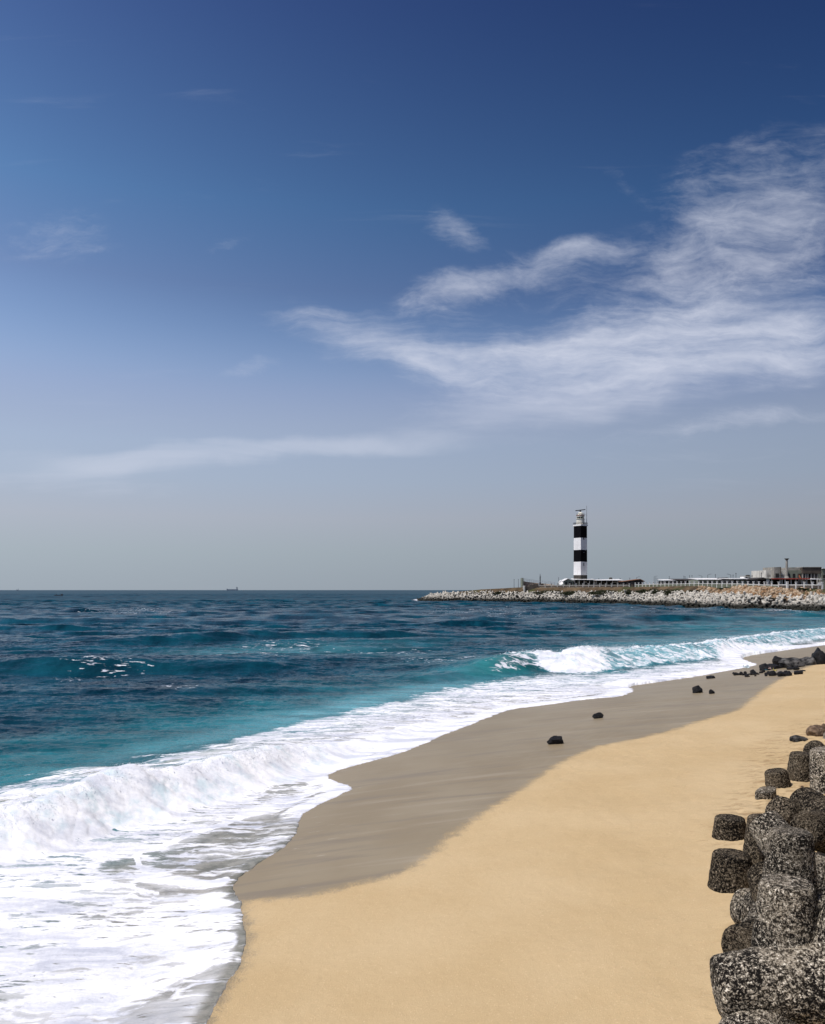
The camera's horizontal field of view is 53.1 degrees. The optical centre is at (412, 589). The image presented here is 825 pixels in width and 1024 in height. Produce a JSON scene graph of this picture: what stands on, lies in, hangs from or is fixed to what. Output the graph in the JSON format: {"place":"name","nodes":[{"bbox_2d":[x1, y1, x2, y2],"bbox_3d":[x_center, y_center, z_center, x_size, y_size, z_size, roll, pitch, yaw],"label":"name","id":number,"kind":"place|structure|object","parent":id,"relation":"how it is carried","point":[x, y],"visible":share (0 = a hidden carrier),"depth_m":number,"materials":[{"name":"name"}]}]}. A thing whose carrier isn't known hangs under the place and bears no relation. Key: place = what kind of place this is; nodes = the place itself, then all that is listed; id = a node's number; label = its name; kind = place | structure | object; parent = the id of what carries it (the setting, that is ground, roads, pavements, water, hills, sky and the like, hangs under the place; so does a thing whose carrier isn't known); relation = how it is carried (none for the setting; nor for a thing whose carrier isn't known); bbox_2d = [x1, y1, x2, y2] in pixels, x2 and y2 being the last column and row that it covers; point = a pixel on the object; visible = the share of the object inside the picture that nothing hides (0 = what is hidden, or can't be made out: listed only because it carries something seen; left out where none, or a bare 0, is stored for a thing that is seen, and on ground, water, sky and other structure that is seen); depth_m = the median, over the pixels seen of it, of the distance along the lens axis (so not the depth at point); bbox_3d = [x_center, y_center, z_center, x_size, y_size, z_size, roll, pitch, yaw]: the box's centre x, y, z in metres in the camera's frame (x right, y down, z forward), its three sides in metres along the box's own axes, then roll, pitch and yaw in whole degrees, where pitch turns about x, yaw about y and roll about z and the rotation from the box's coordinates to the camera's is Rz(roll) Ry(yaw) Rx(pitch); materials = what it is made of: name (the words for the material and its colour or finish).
{"place":"outdoors","nodes":[
{"label":"outdoors","id":0,"kind":"place"},
{"bbox_2d":[0,590,824,1023],"bbox_3d":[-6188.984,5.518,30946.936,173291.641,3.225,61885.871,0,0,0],"label":"sea","id":1,"kind":"structure","parent":0,"point":[120,902],"depth_m":40.53,"materials":[{"name":"liquid"}]},
{"bbox_2d":[1,627,824,829],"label":"sea spray","id":2,"kind":"object","parent":1,"relation":"on","point":[599,647],"visible":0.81,"depth_m":28.45,"materials":[{"name":"white liquid"}]},
{"bbox_2d":[0,0,824,589],"label":"sky","id":3,"kind":"structure","parent":0,"point":[294,294],"materials":[{"name":"blue"}]},
{"bbox_2d":[206,645,824,1023],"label":"sand","id":4,"kind":"structure","parent":0,"point":[512,866],"depth_m":16.96,"materials":[{"name":"beige sand"}]},
{"bbox_2d":[547,736,563,744],"bbox_3d":[5.142,5.481,29.607,0.579,0.467,0.347,-22,0,0],"label":"rock","id":5,"kind":"object","parent":4,"relation":"on","point":[555,740],"visible":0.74,"depth_m":29.51,"materials":[{"name":"black stone"}]},
{"bbox_2d":[592,712,603,718],"bbox_3d":[8.001,5.462,35.577,0.487,0.337,0.274,-15,0,0],"label":"rock","id":6,"kind":"object","parent":4,"relation":"on","point":[597,715],"visible":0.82,"depth_m":35.49,"materials":[{"name":"black stone"}]},
{"bbox_2d":[692,685,702,692],"bbox_3d":[15.143,5.400,43.934,0.453,0.636,0.474,0,0,-36],"label":"rock","id":7,"kind":"object","parent":4,"relation":"on","point":[697,689],"visible":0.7,"depth_m":43.84,"materials":[{"name":"black stone"}]},
{"bbox_2d":[712,814,745,840],"bbox_3d":[6.700,5.779,17.666,2.387,1.989,2.140,1,0,0],"label":"tetrapod","id":8,"kind":"object","parent":4,"relation":"on","point":[729,827],"visible":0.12,"depth_m":17.20,"materials":[{"name":"concrete"}]},
{"bbox_2d":[707,848,751,892],"bbox_3d":[5.684,5.728,14.978,2.512,2.094,2.253,1,0,0],"label":"tetrapod","id":9,"kind":"object","parent":4,"relation":"on","point":[729,868],"visible":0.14,"depth_m":14.49,"materials":[{"name":"concrete"}]},
{"bbox_2d":[721,861,763,952],"bbox_3d":[5.259,4.878,11.454,1.800,2.161,1.938,7,-23,-28],"label":"tetrapod","id":10,"kind":"object","parent":4,"relation":"on","point":[738,936],"visible":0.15,"depth_m":11.32,"materials":[{"name":"concrete"}]},
{"bbox_2d":[743,813,764,864],"bbox_3d":[6.540,5.199,15.519,2.412,2.010,2.163,0,0,0],"label":"tetrapod","id":11,"kind":"object","parent":4,"relation":"on","point":[751,848],"visible":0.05,"depth_m":15.15,"materials":[{"name":"concrete"}]},
{"bbox_2d":[759,663,770,670],"bbox_3d":[26.000,5.840,61.006,0.669,0.834,0.699,0,0,-36],"label":"rock","id":12,"kind":"object","parent":4,"relation":"on","point":[764,666],"visible":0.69,"depth_m":60.88,"materials":[{"name":"grey stone"}]},
{"bbox_2d":[755,786,776,799],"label":"rock","id":13,"kind":"structure","parent":4,"relation":"on","point":[766,792],"depth_m":20.08,"materials":[{"name":"grey stone"}]},
{"bbox_2d":[709,897,824,1023],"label":"tetrapod","id":14,"kind":"object","parent":4,"relation":"on","point":[788,983],"visible":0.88,"depth_m":9.18,"materials":[{"name":"concrete"}]},
{"bbox_2d":[718,874,818,1023],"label":"tetrapod","id":15,"kind":"object","parent":4,"relation":"on","point":[786,911],"visible":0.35,"depth_m":9.47,"materials":[{"name":"concrete"}]},
{"bbox_2d":[768,671,776,675],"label":"rock","id":16,"kind":"object","parent":4,"relation":"on","point":[772,673],"visible":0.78,"depth_m":53.99,"materials":[{"name":"black stone"}]},
{"bbox_2d":[730,826,819,923],"bbox_3d":[5.668,4.430,11.924,2.028,1.884,2.261,2,0,22],"label":"tetrapod","id":17,"kind":"object","parent":4,"relation":"on","point":[790,850],"visible":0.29,"depth_m":11.78,"materials":[{"name":"concrete"}]},
{"bbox_2d":[767,663,783,668],"bbox_3d":[27.162,5.805,61.873,1.461,0.569,1.004,0,0,0],"label":"rock","id":18,"kind":"object","parent":4,"relation":"on","point":[774,666],"visible":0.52,"depth_m":61.59,"materials":[{"name":"grey stone"}]},
{"bbox_2d":[772,656,781,664],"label":"rock","id":19,"kind":"object","parent":4,"relation":"on","point":[775,659],"visible":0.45,"depth_m":65.59,"materials":[{"name":"grey stone"}]},
{"bbox_2d":[731,853,824,921],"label":"tetrapod","id":20,"kind":"object","parent":4,"relation":"on","point":[741,892],"visible":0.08,"depth_m":12.92,"materials":[{"name":"concrete"}]},
{"bbox_2d":[764,768,791,787],"bbox_3d":[9.704,5.473,21.350,1.893,1.758,2.110,-10,0,-15],"label":"tetrapod","id":21,"kind":"object","parent":4,"relation":"on","point":[777,777],"visible":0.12,"depth_m":21.07,"materials":[{"name":"concrete"}]},
{"bbox_2d":[777,671,785,676],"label":"rock","id":22,"kind":"object","parent":4,"relation":"on","point":[780,673],"visible":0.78,"depth_m":53.00,"materials":[{"name":"black stone"}]},
{"bbox_2d":[765,796,798,823],"bbox_3d":[8.262,4.997,16.964,1.989,2.387,2.140,39,-26,-21],"label":"tetrapod","id":23,"kind":"object","parent":4,"relation":"on","point":[786,809],"visible":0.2,"depth_m":16.72,"materials":[{"name":"concrete"}]},
{"bbox_2d":[749,810,824,894],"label":"tetrapod","id":24,"kind":"object","parent":4,"relation":"on","point":[761,825],"visible":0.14,"depth_m":14.57,"materials":[{"name":"concrete"}]},
{"bbox_2d":[778,657,804,667],"bbox_3d":[28.327,5.600,61.790,1.732,1.084,1.326,0,0,39],"label":"rock","id":25,"kind":"object","parent":4,"relation":"on","point":[789,662],"visible":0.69,"depth_m":61.49,"materials":[{"name":"grey stone"}]},
{"bbox_2d":[787,751,809,781],"bbox_3d":[10.419,5.344,21.975,2.512,2.094,2.253,3,0,40],"label":"tetrapod","id":26,"kind":"object","parent":4,"relation":"on","point":[798,769],"visible":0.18,"depth_m":21.54,"materials":[{"name":"concrete"}]},
{"bbox_2d":[789,735,807,741],"bbox_3d":[12.504,4.822,26.671,0.604,0.263,0.259,0,0,0],"label":"rock","id":27,"kind":"object","parent":4,"relation":"on","point":[795,738],"visible":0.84,"depth_m":26.61,"materials":[{"name":"grey stone"}]},
{"bbox_2d":[794,670,802,674],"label":"rock","id":28,"kind":"object","parent":4,"relation":"on","point":[797,672],"visible":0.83,"depth_m":53.67,"materials":[{"name":"black stone"}]},
{"bbox_2d":[789,787,824,853],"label":"tetrapod","id":29,"kind":"object","parent":4,"relation":"on","point":[810,815],"visible":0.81,"depth_m":15.35,"materials":[{"name":"concrete"}]},
{"bbox_2d":[799,657,816,665],"bbox_3d":[30.004,5.592,62.742,1.283,1.016,1.239,0,0,0],"label":"rock","id":30,"kind":"object","parent":4,"relation":"on","point":[807,661],"visible":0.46,"depth_m":62.30,"materials":[{"name":"grey stone"}]},
{"bbox_2d":[803,740,824,751],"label":"tetrapod","id":31,"kind":"object","parent":4,"relation":"on","point":[809,746],"visible":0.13,"depth_m":24.23,"materials":[{"name":"concrete"}]},
{"bbox_2d":[806,725,824,735],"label":"rock","id":32,"kind":"object","parent":4,"relation":"on","point":[815,730],"visible":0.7,"depth_m":27.18,"materials":[{"name":"brown stone"}]},
{"bbox_2d":[809,746,824,793],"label":"tetrapod","id":33,"kind":"object","parent":4,"relation":"on","point":[817,768],"visible":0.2,"depth_m":20.22,"materials":[{"name":"concrete"}]},
{"bbox_2d":[812,647,824,664],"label":"rock","id":34,"kind":"object","parent":4,"relation":"on","point":[818,655],"visible":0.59,"depth_m":62.31,"materials":[{"name":"grey stone"}]},
{"bbox_2d":[818,895,824,909],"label":"tetrapod","id":35,"kind":"object","parent":4,"relation":"on","point":[820,899],"visible":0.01,"depth_m":11.72,"materials":[{"name":"concrete"}]},
{"bbox_2d":[443,586,824,608],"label":"headland","id":36,"kind":"structure","parent":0,"point":[634,589],"depth_m":404.99,"materials":[{"name":"grey stone"}]},
{"bbox_2d":[491,591,521,594],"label":"shrub","id":37,"kind":"object","parent":36,"relation":"on","point":[500,592],"visible":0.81,"depth_m":447.54,"materials":[{"name":"green plant"}]},
{"bbox_2d":[523,585,538,592],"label":"retaining wall","id":38,"kind":"structure","parent":36,"relation":"on","point":[528,588],"depth_m":446.72,"materials":[{"name":"grey paint"}]},
{"bbox_2d":[521,577,554,586],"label":"viewing deck","id":39,"kind":"structure","parent":36,"relation":"on","point":[524,583],"depth_m":475.57,"materials":[{"name":"metal"}]},
{"bbox_2d":[533,590,561,593],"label":"shrub","id":40,"kind":"object","parent":36,"relation":"on","point":[540,592],"visible":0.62,"depth_m":430.71,"materials":[{"name":"green plant"}]},
{"bbox_2d":[561,578,573,585],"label":"gabled house","id":41,"kind":"structure","parent":36,"relation":"on","point":[566,581],"depth_m":447.89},
{"bbox_2d":[560,591,586,594],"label":"shrub","id":42,"kind":"object","parent":36,"relation":"on","point":[568,593],"visible":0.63,"depth_m":413.95,"materials":[{"name":"green plant"}]},
{"bbox_2d":[529,583,629,587],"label":"compound wall","id":43,"kind":"structure","parent":36,"relation":"on","point":[588,585],"depth_m":421.11,"materials":[{"name":"brown paint"}]},
{"bbox_2d":[573,506,587,585],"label":"lighthouse","id":44,"kind":"object","parent":36,"relation":"on","point":[580,549],"visible":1,"depth_m":453.25,"materials":[{"name":"white paint"}]},
{"bbox_2d":[573,579,594,585],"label":"open shed","id":45,"kind":"structure","parent":36,"relation":"on","point":[586,581],"depth_m":451.89,"materials":[{"name":"grey paint"}]},
{"bbox_2d":[587,590,616,594],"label":"shrub","id":46,"kind":"object","parent":36,"relation":"on","point":[598,592],"visible":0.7,"depth_m":395.83,"materials":[{"name":"green plant"}]},
{"bbox_2d":[593,579,623,584],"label":"open shed","id":47,"kind":"structure","parent":36,"relation":"on","point":[607,581],"depth_m":452.89,"materials":[{"name":"grey paint"}]},
{"bbox_2d":[417,590,824,605],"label":"tetrapod heap","id":48,"kind":"object","parent":36,"relation":"on","point":[662,598],"visible":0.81,"depth_m":407.83,"materials":[{"name":"concrete"}]},
{"bbox_2d":[618,579,644,586],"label":"gabled house","id":49,"kind":"structure","parent":36,"relation":"on","point":[632,582],"depth_m":424.86,"materials":[{"name":"brown tile"}]},
{"bbox_2d":[625,589,641,594],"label":"shrub","id":50,"kind":"object","parent":36,"relation":"on","point":[628,591],"visible":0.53,"depth_m":379.79,"materials":[{"name":"green plant"}]},
{"bbox_2d":[637,588,657,592],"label":"shrub","id":51,"kind":"object","parent":36,"relation":"on","point":[642,591],"visible":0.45,"depth_m":370.77,"materials":[{"name":"green plant"}]},
{"bbox_2d":[650,589,671,594],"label":"shrub","id":52,"kind":"object","parent":36,"relation":"on","point":[654,592],"visible":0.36,"depth_m":357.32,"materials":[{"name":"green plant"}]},
{"bbox_2d":[657,579,672,583],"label":"long shed","id":53,"kind":"structure","parent":36,"relation":"on","point":[665,580],"depth_m":414.47,"materials":[{"name":"grey paint"}]},
{"bbox_2d":[663,589,679,594],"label":"shrub","id":54,"kind":"object","parent":36,"relation":"on","point":[666,592],"visible":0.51,"depth_m":342.45,"materials":[{"name":"green plant"}]},
{"bbox_2d":[669,579,694,583],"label":"long shed","id":55,"kind":"structure","parent":36,"relation":"on","point":[679,580],"depth_m":396.14,"materials":[{"name":"grey paint"}]},
{"bbox_2d":[688,578,721,582],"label":"white hall","id":56,"kind":"structure","parent":36,"relation":"on","point":[709,580],"depth_m":354.89,"materials":[{"name":"grey paint"}]},
{"bbox_2d":[635,581,779,587],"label":"white fence","id":57,"kind":"object","parent":36,"relation":"on","point":[719,585],"visible":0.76,"depth_m":334.42,"materials":[{"name":"paint"}]},
{"bbox_2d":[719,578,747,583],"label":"dark hall","id":58,"kind":"structure","parent":36,"relation":"on","point":[734,580],"depth_m":313.06,"materials":[{"name":"grey paint"}]},
{"bbox_2d":[745,577,766,583],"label":"gabled house","id":59,"kind":"structure","parent":36,"relation":"on","point":[750,580],"depth_m":307.28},
{"bbox_2d":[696,584,824,600],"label":"stone rubble","id":60,"kind":"object","parent":36,"relation":"on","point":[756,590],"visible":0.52,"depth_m":280.48,"materials":[{"name":"beige stone"}]},
{"bbox_2d":[756,578,809,585],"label":"canopy","id":61,"kind":"object","parent":36,"relation":"on","point":[775,581],"visible":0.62,"depth_m":300.52,"materials":[{"name":"red paint"}]},
{"bbox_2d":[751,567,820,584],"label":"concrete building","id":62,"kind":"structure","parent":36,"relation":"on","point":[793,572],"depth_m":326.63,"materials":[{"name":"white paint"}]},
{"bbox_2d":[784,558,788,577],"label":"chimney","id":63,"kind":"object","parent":36,"relation":"on","point":[786,570],"visible":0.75,"depth_m":320.22,"materials":[{"name":"grey concrete"}]},
{"bbox_2d":[779,582,822,588],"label":"fence","id":64,"kind":"object","parent":36,"relation":"on","point":[795,586],"visible":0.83,"depth_m":275.75,"materials":[{"name":"white paint"}]},
{"bbox_2d":[797,588,816,589],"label":"shrub","id":65,"kind":"object","parent":36,"relation":"on","point":[805,588],"visible":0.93,"depth_m":271.18,"materials":[{"name":"green plant"}]},
{"bbox_2d":[799,578,821,584],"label":"beach stall","id":66,"kind":"object","parent":36,"relation":"on","point":[810,581],"visible":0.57,"depth_m":297.52,"materials":[{"name":"grey paint"}]},
{"bbox_2d":[821,568,824,588],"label":"block","id":67,"kind":"structure","parent":36,"relation":"on","point":[823,574],"depth_m":338.63,"materials":[{"name":"grey paint"}]}
]}

